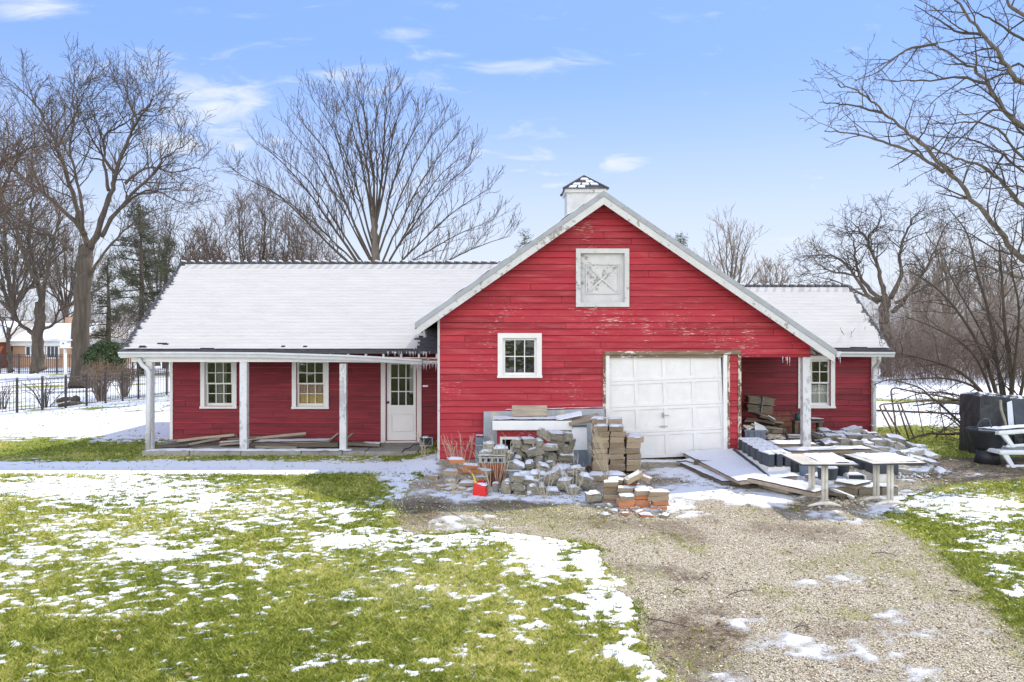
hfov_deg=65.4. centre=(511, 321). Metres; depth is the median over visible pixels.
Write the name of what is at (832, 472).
round pot
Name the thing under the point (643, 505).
old brick
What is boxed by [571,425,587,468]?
sheet metal
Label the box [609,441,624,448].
tan paver
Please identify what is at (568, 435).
stone block
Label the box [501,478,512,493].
stone block
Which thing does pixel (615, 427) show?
tan paver
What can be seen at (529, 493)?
stone block
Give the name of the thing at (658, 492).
old brick
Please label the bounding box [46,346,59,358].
window
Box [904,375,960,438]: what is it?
fallen branch
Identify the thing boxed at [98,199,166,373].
pine tree
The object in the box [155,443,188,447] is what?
plank
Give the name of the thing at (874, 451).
concrete block
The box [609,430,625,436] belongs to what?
tan paver
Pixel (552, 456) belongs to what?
stone block
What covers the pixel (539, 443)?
stone block
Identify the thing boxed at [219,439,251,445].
plank
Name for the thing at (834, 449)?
plank
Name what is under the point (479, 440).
metal box
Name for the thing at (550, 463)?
stone block
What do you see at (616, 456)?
tan paver
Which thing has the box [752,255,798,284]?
bare tree
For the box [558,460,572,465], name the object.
stone block
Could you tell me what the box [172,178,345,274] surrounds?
bare tree
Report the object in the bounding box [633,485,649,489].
old brick
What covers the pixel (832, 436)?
concrete block
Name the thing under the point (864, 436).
concrete block
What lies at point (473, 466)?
flat brick
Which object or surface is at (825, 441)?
concrete block
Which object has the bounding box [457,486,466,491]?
flat brick
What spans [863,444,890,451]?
concrete block
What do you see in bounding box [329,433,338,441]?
plank
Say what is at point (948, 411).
fallen branch
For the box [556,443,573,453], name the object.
stone block
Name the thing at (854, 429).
concrete block
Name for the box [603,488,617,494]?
old brick
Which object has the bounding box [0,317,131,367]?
brick house
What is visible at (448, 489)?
flat brick
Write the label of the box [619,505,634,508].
old brick
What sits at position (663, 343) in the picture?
red barn
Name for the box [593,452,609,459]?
tan paver
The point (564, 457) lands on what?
stone block
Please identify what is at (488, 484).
dry weed
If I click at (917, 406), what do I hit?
tube gate
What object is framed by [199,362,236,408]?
window
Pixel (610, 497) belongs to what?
old brick
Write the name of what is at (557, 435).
stone block
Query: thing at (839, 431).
concrete block
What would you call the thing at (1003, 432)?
sun lounger
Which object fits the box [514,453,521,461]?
stone block
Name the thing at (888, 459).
cafe table
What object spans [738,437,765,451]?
planter
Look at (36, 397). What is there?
bare shrub
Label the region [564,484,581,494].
stone block
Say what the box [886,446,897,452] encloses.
concrete block
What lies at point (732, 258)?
bare tree
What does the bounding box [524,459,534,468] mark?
stone block
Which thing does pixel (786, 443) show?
plywood sheet
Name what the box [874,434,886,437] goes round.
concrete block
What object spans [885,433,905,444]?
concrete block
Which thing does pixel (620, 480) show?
old brick
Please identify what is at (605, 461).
dry weed
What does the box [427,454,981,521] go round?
rubble chips
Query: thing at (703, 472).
plank
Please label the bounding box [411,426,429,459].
dry weed
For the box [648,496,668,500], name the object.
old brick
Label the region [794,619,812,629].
fallen twig
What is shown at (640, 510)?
brick fragment
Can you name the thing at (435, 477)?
flat brick
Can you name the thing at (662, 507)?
old brick
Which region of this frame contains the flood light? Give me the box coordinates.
[419,436,432,445]
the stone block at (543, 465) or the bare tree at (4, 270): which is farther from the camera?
the bare tree at (4, 270)
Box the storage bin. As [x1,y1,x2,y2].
[741,427,766,438]
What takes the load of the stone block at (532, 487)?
on the gravel drive
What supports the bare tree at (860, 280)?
on the lawn at (78, 423)
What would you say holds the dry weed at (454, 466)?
on the gravel drive
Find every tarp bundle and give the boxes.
[958,392,1011,455]
[1002,395,1023,443]
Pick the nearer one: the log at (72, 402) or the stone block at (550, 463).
the stone block at (550, 463)
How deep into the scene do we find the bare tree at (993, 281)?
55.64 m
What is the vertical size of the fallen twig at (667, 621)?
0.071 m
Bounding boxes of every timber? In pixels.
[828,484,857,494]
[858,482,872,494]
[880,483,897,494]
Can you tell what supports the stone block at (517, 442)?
on the stone block at (519, 452)
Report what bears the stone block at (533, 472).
on the stone block at (528, 479)
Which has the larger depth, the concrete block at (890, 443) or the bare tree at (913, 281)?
the bare tree at (913, 281)
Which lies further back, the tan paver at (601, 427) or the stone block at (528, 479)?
the tan paver at (601, 427)
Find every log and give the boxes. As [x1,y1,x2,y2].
[56,397,71,402]
[58,401,81,406]
[70,395,80,400]
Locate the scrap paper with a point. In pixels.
(771, 437)
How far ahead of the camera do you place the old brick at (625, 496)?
12.05 m
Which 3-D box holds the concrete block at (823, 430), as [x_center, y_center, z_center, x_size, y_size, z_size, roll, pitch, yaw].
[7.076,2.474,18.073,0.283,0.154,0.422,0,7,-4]
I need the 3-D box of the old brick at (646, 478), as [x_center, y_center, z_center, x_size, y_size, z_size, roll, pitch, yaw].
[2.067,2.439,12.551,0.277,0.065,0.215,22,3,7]
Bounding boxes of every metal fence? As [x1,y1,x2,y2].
[0,354,168,373]
[0,368,169,412]
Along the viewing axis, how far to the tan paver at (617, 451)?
14.78 m
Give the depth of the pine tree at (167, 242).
57.94 m
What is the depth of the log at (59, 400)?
28.05 m
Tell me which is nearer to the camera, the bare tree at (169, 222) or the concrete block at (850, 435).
the concrete block at (850, 435)
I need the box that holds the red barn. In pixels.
[118,175,894,461]
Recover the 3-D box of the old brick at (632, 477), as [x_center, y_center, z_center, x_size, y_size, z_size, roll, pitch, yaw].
[1.897,2.424,12.499,0.305,0.088,0.235,-24,5,-11]
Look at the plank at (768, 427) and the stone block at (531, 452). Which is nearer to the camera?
the stone block at (531, 452)
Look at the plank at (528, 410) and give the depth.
15.83 m
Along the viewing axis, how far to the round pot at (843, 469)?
13.49 m
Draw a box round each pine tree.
[89,251,128,355]
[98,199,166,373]
[135,229,182,368]
[514,228,531,248]
[670,231,689,248]
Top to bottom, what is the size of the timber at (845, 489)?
0.158 m
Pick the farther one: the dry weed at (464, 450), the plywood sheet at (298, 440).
the plywood sheet at (298, 440)
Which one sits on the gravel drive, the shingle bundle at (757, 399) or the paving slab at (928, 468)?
the paving slab at (928, 468)
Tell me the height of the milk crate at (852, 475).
0.274 m
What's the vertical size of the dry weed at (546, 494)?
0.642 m
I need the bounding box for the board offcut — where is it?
[754,422,767,430]
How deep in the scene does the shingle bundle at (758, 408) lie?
18.31 m
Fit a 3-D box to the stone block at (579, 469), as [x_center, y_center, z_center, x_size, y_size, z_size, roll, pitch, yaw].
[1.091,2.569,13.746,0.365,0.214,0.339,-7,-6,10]
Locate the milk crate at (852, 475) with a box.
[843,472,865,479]
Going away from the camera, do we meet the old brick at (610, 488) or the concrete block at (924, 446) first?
the old brick at (610, 488)
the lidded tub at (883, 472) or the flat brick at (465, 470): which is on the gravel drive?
the lidded tub at (883, 472)
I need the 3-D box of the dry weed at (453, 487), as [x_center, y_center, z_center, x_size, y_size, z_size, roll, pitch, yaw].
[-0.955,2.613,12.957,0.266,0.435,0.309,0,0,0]
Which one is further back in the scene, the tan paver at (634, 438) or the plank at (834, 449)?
the plank at (834, 449)
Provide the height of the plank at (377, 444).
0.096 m
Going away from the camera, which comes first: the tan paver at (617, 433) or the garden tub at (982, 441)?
the tan paver at (617, 433)
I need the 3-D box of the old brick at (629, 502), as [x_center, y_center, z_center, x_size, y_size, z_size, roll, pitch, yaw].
[1.729,2.729,12.148,0.262,0.071,0.204,0,-1,-2]
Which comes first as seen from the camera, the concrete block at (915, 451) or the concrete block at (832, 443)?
the concrete block at (915, 451)
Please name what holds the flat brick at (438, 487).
on the gravel drive
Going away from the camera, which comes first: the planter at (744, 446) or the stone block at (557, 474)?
the stone block at (557, 474)
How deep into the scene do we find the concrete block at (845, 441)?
16.81 m
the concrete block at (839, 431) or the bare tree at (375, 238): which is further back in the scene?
the bare tree at (375, 238)
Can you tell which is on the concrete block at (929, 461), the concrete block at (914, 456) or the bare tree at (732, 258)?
the concrete block at (914, 456)
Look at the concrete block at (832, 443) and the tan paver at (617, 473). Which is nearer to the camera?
the tan paver at (617, 473)
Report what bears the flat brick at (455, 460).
on the flat brick at (473, 466)
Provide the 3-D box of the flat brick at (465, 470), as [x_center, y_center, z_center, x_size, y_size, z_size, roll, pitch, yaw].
[-0.714,2.473,13.402,0.401,0.090,0.215,5,-4,-21]
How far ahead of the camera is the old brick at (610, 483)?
12.39 m
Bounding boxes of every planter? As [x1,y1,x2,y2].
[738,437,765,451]
[742,440,769,454]
[747,443,775,459]
[752,446,783,464]
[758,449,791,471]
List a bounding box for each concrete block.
[479,449,491,455]
[483,441,494,450]
[492,444,507,456]
[811,431,822,438]
[817,427,830,432]
[820,438,832,445]
[823,433,841,440]
[830,441,843,445]
[831,430,848,433]
[835,437,851,445]
[840,425,861,433]
[841,430,859,439]
[851,439,862,445]
[858,434,876,439]
[860,439,873,445]
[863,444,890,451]
[865,450,890,452]
[866,432,881,435]
[868,438,887,446]
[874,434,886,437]
[882,438,895,447]
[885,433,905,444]
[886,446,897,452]
[891,440,906,449]
[896,447,924,455]
[905,441,916,448]
[907,454,925,464]
[914,444,926,448]
[922,449,941,460]
[923,457,939,465]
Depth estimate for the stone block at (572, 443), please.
14.43 m
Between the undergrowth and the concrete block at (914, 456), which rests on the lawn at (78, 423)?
the undergrowth
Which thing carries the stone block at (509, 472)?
on the stone block
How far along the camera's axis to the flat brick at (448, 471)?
13.55 m
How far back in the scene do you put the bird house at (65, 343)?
33.44 m
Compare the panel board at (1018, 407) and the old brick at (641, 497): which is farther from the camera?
the panel board at (1018, 407)
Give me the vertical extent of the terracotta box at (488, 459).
0.564 m
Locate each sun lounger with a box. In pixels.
[979,424,1023,447]
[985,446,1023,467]
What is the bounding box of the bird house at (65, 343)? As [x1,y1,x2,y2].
[58,337,71,390]
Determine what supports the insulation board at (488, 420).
on the gravel drive
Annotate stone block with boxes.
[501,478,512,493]
[502,469,521,474]
[506,450,514,461]
[506,458,525,470]
[509,472,524,482]
[510,482,524,490]
[511,438,522,447]
[511,447,526,457]
[513,491,521,495]
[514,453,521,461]
[518,436,535,443]
[519,471,529,474]
[520,444,531,451]
[522,474,538,484]
[524,446,544,457]
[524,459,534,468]
[525,483,539,494]
[526,490,532,495]
[530,469,539,478]
[533,455,542,461]
[534,437,543,449]
[534,460,550,471]
[536,427,550,440]
[538,482,545,493]
[539,467,561,486]
[542,443,559,450]
[545,460,555,467]
[546,486,559,495]
[547,452,556,460]
[548,430,565,441]
[549,441,566,446]
[551,464,570,469]
[555,477,572,489]
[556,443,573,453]
[557,453,573,460]
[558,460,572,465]
[563,431,572,441]
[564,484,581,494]
[565,464,584,476]
[567,437,575,446]
[573,471,593,488]
[585,490,602,501]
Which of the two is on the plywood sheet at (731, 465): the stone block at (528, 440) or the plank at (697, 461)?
the plank at (697, 461)
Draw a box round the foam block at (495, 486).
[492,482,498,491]
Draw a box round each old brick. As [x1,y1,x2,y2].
[602,499,615,502]
[603,480,617,486]
[603,487,617,490]
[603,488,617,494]
[603,493,618,499]
[608,476,622,483]
[616,498,634,504]
[617,485,633,491]
[618,493,634,500]
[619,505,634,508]
[623,470,642,484]
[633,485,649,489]
[633,492,647,498]
[634,488,650,495]
[635,499,648,503]
[635,503,649,507]
[640,474,651,482]
[648,488,669,495]
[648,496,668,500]
[650,501,668,505]
[650,503,666,509]
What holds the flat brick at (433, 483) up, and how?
on the gravel drive
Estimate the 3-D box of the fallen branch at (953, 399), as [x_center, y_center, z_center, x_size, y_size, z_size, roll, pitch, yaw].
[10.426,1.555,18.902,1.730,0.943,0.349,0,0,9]
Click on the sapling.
(8, 337)
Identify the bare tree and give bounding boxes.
[0,32,245,387]
[0,74,87,269]
[0,127,108,373]
[0,188,79,320]
[16,213,126,321]
[104,190,226,365]
[144,222,239,291]
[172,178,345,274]
[215,55,521,261]
[268,208,345,261]
[702,205,772,284]
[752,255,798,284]
[779,188,993,376]
[790,0,1023,283]
[888,254,944,328]
[897,218,996,351]
[949,239,1023,369]
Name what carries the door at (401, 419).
in the red barn
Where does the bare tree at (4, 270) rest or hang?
on the lawn at (78, 423)
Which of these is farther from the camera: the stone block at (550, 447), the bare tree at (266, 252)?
the bare tree at (266, 252)
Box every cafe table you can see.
[780,453,858,506]
[843,452,926,504]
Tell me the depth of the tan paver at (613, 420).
15.04 m
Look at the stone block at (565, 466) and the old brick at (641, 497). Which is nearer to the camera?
the old brick at (641, 497)
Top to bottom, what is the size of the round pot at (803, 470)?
0.416 m
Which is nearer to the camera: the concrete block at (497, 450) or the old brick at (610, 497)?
the old brick at (610, 497)
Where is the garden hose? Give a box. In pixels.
[999,400,1012,441]
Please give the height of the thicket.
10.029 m
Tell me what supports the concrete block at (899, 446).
on the concrete block
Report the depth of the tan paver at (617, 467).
14.76 m
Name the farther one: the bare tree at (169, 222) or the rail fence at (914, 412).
the bare tree at (169, 222)
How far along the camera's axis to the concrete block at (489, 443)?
13.87 m
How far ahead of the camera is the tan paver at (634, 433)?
15.10 m
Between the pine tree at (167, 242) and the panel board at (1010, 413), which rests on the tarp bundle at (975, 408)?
the panel board at (1010, 413)
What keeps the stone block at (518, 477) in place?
on the stone block at (528, 479)
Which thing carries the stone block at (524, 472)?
on the stone block
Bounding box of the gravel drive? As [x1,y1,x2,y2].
[390,456,1023,681]
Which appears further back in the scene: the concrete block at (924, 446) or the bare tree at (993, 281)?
the bare tree at (993, 281)
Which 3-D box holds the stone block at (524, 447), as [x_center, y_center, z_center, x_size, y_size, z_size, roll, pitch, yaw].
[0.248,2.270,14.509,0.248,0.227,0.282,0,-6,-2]
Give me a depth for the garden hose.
16.31 m
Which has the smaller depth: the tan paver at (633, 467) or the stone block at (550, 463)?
the stone block at (550, 463)
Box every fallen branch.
[861,375,959,431]
[901,416,958,440]
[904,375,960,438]
[907,390,958,432]
[918,368,959,401]
[920,395,959,437]
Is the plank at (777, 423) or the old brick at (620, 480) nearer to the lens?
the old brick at (620, 480)
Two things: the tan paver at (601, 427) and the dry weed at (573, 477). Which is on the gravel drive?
the dry weed at (573, 477)
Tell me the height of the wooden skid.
0.070 m
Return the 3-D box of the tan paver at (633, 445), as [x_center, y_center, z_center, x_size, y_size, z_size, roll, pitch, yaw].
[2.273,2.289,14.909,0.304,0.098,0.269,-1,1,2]
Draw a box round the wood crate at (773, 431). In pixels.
[765,426,785,434]
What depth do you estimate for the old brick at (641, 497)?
12.11 m
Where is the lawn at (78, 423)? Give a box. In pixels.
[0,327,1023,681]
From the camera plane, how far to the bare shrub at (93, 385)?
28.22 m
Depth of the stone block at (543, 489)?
13.00 m
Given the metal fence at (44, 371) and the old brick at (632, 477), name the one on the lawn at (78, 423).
the metal fence at (44, 371)
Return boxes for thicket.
[851,219,1023,379]
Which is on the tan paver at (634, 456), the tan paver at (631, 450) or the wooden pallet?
the tan paver at (631, 450)
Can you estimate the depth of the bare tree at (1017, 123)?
22.87 m
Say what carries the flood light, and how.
on the red barn
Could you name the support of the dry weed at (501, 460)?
on the gravel drive
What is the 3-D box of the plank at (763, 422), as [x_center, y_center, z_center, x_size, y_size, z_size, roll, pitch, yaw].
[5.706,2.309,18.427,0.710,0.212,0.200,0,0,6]
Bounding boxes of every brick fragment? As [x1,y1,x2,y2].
[600,512,610,517]
[611,508,617,513]
[634,509,644,512]
[638,512,653,517]
[661,512,669,518]
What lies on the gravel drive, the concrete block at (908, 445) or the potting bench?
the potting bench
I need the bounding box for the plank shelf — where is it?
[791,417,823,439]
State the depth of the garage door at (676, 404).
16.44 m
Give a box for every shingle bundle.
[743,394,775,405]
[743,403,773,413]
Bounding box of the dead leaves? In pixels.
[4,456,1021,681]
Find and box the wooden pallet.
[782,432,820,448]
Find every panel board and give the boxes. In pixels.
[1007,401,1014,434]
[1012,399,1023,424]
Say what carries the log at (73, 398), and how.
on the lawn at (78, 423)
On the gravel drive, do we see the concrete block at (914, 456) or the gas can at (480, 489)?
the gas can at (480, 489)
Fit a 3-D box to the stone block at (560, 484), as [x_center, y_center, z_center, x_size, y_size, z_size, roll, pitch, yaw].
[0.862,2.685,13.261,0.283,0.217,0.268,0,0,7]
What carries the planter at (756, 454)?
on the plywood sheet at (802, 480)
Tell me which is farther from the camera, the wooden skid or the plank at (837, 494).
the wooden skid
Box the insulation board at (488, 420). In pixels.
[483,407,604,463]
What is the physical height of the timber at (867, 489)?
0.162 m
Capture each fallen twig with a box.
[648,615,689,627]
[728,587,754,595]
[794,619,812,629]
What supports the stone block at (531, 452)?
on the stone block
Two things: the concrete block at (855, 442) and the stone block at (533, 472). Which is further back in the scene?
the concrete block at (855, 442)
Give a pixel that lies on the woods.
(63, 320)
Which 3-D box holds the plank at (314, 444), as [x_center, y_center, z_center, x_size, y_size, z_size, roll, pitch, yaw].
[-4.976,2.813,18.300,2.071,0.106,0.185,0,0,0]
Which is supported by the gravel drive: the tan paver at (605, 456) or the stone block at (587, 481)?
the stone block at (587, 481)
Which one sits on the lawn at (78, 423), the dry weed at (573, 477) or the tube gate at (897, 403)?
the tube gate at (897, 403)
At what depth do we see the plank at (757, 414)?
18.40 m
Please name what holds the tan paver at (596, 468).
on the wooden skid
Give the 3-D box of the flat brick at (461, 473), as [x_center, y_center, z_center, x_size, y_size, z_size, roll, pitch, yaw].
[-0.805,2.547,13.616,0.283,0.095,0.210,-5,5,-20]
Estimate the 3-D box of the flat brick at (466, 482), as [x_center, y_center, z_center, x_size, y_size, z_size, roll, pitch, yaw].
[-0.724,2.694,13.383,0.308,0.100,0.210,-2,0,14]
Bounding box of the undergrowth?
[877,301,1023,385]
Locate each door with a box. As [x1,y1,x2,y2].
[387,363,415,439]
[610,358,722,458]
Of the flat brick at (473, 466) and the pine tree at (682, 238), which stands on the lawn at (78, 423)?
the pine tree at (682, 238)
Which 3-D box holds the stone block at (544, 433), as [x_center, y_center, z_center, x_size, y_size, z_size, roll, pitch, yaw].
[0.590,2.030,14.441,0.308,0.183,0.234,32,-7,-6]
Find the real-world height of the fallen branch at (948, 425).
1.447 m
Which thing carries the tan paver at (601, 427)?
on the tan paver at (603, 433)
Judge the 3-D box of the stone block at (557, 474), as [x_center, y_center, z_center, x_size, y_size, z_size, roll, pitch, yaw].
[0.629,2.655,13.458,0.476,0.251,0.259,-24,-1,6]
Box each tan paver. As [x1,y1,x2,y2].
[589,471,604,481]
[591,416,606,423]
[592,437,608,442]
[592,442,608,448]
[592,459,608,464]
[592,464,608,470]
[593,423,607,431]
[593,430,609,436]
[593,448,607,453]
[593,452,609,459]
[605,470,625,478]
[608,417,621,423]
[608,458,624,464]
[608,463,624,470]
[609,424,623,430]
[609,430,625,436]
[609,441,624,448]
[609,446,624,453]
[609,454,623,459]
[610,437,623,442]
[624,432,641,439]
[625,435,643,442]
[625,447,639,453]
[626,443,640,447]
[626,452,640,458]
[626,458,640,464]
[626,463,640,470]
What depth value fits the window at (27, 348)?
59.92 m
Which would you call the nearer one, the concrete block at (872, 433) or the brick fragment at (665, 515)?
the brick fragment at (665, 515)
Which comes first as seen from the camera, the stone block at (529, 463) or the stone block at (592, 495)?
the stone block at (592, 495)
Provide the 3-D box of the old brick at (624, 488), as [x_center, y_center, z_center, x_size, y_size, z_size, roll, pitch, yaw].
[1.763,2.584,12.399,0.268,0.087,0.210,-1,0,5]
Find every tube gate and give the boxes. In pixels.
[879,399,957,438]
[890,387,954,436]
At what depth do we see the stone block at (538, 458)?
14.25 m
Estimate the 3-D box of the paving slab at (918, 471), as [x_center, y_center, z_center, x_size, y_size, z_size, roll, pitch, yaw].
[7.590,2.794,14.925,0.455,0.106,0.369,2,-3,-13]
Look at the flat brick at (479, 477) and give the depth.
13.37 m
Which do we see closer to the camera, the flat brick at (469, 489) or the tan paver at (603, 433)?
the flat brick at (469, 489)
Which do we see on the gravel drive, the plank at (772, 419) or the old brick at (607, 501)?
the old brick at (607, 501)
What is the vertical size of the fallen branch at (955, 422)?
1.607 m
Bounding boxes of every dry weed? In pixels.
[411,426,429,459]
[439,434,458,476]
[446,471,461,495]
[456,433,473,465]
[459,442,493,492]
[487,434,512,487]
[532,460,560,498]
[557,449,586,497]
[582,424,610,479]
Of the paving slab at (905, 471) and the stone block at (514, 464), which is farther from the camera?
the paving slab at (905, 471)
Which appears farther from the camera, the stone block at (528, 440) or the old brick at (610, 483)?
the stone block at (528, 440)
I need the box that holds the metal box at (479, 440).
[475,434,482,462]
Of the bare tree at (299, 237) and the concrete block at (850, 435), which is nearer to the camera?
the concrete block at (850, 435)
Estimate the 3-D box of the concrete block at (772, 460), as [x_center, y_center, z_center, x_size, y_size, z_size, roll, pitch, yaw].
[4.661,2.507,14.140,0.440,0.445,0.410,0,0,-8]
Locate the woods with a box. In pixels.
[0,278,155,363]
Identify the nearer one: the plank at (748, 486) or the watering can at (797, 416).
the plank at (748, 486)
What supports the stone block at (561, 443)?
on the stone block at (565, 448)
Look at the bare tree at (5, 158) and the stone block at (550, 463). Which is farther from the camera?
the bare tree at (5, 158)
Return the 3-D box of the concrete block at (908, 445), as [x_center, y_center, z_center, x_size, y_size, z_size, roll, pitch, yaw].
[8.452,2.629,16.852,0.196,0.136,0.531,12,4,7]
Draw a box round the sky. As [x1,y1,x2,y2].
[0,0,1023,328]
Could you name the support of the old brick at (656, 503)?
on the old brick at (662, 507)
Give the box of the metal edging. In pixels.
[733,448,770,476]
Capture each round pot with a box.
[790,461,799,473]
[798,465,816,478]
[815,466,838,485]
[837,466,848,475]
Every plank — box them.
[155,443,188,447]
[177,434,236,442]
[187,437,219,446]
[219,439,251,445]
[228,436,259,440]
[250,442,338,447]
[252,432,305,441]
[255,445,297,447]
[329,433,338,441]
[348,441,380,446]
[512,405,546,416]
[556,411,598,425]
[680,462,729,484]
[683,458,805,493]
[694,459,712,464]
[709,474,758,488]
[742,420,783,425]
[743,418,774,425]
[747,473,828,496]
[748,412,767,416]
[753,425,782,429]
[757,415,775,421]
[767,415,774,422]
[783,445,870,453]
[805,472,869,488]
[828,491,847,497]
[830,488,854,499]
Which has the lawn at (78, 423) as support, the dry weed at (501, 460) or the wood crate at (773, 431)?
the wood crate at (773, 431)
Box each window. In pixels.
[25,346,31,355]
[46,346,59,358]
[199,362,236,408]
[291,362,328,408]
[497,333,541,377]
[797,356,835,407]
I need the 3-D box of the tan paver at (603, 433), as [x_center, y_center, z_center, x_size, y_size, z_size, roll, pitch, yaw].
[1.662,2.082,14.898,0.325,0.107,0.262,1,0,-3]
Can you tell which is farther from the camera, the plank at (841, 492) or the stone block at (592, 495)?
the plank at (841, 492)
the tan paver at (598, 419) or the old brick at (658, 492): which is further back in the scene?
the tan paver at (598, 419)
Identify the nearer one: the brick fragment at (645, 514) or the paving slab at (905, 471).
the brick fragment at (645, 514)
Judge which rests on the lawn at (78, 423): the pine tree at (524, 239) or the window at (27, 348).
the pine tree at (524, 239)
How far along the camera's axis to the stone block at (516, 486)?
12.94 m
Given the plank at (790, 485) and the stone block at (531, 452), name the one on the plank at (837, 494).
the plank at (790, 485)
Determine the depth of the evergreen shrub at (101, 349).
33.59 m
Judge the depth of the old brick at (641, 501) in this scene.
12.11 m
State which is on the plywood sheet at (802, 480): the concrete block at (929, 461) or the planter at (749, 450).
the planter at (749, 450)
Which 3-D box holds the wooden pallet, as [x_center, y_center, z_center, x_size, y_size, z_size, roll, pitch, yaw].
[6.369,2.625,17.480,0.856,0.309,1.482,0,0,23]
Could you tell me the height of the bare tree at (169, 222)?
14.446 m
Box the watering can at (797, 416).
[791,409,799,420]
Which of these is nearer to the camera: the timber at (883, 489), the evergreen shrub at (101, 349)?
the timber at (883, 489)
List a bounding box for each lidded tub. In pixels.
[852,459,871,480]
[865,463,898,483]
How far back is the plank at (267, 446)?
18.09 m
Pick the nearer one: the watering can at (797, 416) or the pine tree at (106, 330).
the watering can at (797, 416)
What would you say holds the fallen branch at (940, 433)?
on the lawn at (78, 423)
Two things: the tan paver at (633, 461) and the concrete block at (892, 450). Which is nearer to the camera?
the tan paver at (633, 461)
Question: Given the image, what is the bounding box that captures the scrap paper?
[765,434,785,439]
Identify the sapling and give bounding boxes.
[0,249,55,372]
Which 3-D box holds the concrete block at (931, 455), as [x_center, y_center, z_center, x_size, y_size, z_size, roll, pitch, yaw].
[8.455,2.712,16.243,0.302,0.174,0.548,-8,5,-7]
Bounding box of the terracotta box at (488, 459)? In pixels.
[478,454,505,485]
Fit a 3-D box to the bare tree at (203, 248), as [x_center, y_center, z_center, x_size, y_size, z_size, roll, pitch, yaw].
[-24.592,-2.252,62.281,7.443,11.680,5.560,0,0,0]
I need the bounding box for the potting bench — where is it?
[492,416,571,463]
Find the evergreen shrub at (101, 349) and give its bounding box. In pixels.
[81,340,127,379]
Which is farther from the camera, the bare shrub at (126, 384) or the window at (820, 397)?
the bare shrub at (126, 384)
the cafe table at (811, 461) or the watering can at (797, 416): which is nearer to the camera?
the cafe table at (811, 461)
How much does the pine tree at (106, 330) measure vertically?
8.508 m
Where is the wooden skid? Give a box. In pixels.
[586,466,634,472]
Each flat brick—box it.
[428,475,438,479]
[431,481,440,485]
[434,484,447,490]
[442,468,459,474]
[443,486,458,491]
[444,478,459,483]
[447,456,465,463]
[456,467,482,472]
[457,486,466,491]
[458,472,471,475]
[458,479,473,485]
[463,462,477,468]
[465,487,472,492]
[470,475,488,480]
[473,468,492,474]
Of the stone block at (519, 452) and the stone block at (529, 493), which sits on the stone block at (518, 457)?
the stone block at (519, 452)
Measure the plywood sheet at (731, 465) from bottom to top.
0.139 m
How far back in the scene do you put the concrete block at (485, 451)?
13.81 m
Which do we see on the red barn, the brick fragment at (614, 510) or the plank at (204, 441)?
the plank at (204, 441)
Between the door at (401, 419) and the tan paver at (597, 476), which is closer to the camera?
the tan paver at (597, 476)
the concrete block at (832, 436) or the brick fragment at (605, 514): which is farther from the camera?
the concrete block at (832, 436)
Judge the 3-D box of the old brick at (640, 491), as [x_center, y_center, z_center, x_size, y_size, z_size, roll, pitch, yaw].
[1.989,2.593,12.190,0.239,0.071,0.235,-1,1,-2]
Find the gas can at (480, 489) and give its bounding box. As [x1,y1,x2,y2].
[472,473,487,496]
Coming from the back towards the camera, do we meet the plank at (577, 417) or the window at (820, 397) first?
the window at (820, 397)
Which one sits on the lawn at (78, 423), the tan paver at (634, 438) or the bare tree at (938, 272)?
the bare tree at (938, 272)
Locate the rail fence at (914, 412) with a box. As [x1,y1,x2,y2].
[877,410,958,414]
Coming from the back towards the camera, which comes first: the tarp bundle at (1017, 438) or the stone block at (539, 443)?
the tarp bundle at (1017, 438)
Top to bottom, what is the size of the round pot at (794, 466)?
0.436 m
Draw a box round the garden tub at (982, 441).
[965,418,1004,464]
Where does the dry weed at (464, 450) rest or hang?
on the gravel drive
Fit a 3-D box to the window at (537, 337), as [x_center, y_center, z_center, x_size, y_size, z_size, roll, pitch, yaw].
[0.159,0.685,16.414,0.927,0.916,0.170,0,0,0]
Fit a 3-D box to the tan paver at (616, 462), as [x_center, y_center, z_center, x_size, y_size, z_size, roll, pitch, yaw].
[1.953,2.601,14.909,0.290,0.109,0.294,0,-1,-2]
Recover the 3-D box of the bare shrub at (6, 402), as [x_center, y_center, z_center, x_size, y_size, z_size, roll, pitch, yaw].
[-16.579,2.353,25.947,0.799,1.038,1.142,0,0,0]
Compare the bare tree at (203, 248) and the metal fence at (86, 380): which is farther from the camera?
the bare tree at (203, 248)
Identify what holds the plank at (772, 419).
on the plank at (760, 417)
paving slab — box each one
[899,468,914,474]
[908,468,926,474]
[920,464,934,474]
[935,466,946,474]
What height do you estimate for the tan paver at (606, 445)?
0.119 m
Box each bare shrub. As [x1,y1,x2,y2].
[0,380,15,408]
[14,375,71,406]
[80,358,119,400]
[112,362,140,396]
[840,180,1023,429]
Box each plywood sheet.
[254,438,329,442]
[681,448,799,484]
[766,440,816,447]
[796,476,818,484]
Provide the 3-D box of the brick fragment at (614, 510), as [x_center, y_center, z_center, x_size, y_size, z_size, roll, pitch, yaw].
[1.519,2.800,11.826,0.098,0.072,0.131,4,-5,6]
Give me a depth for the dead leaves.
7.88 m
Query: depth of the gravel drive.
8.91 m
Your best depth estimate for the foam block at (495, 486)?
13.15 m

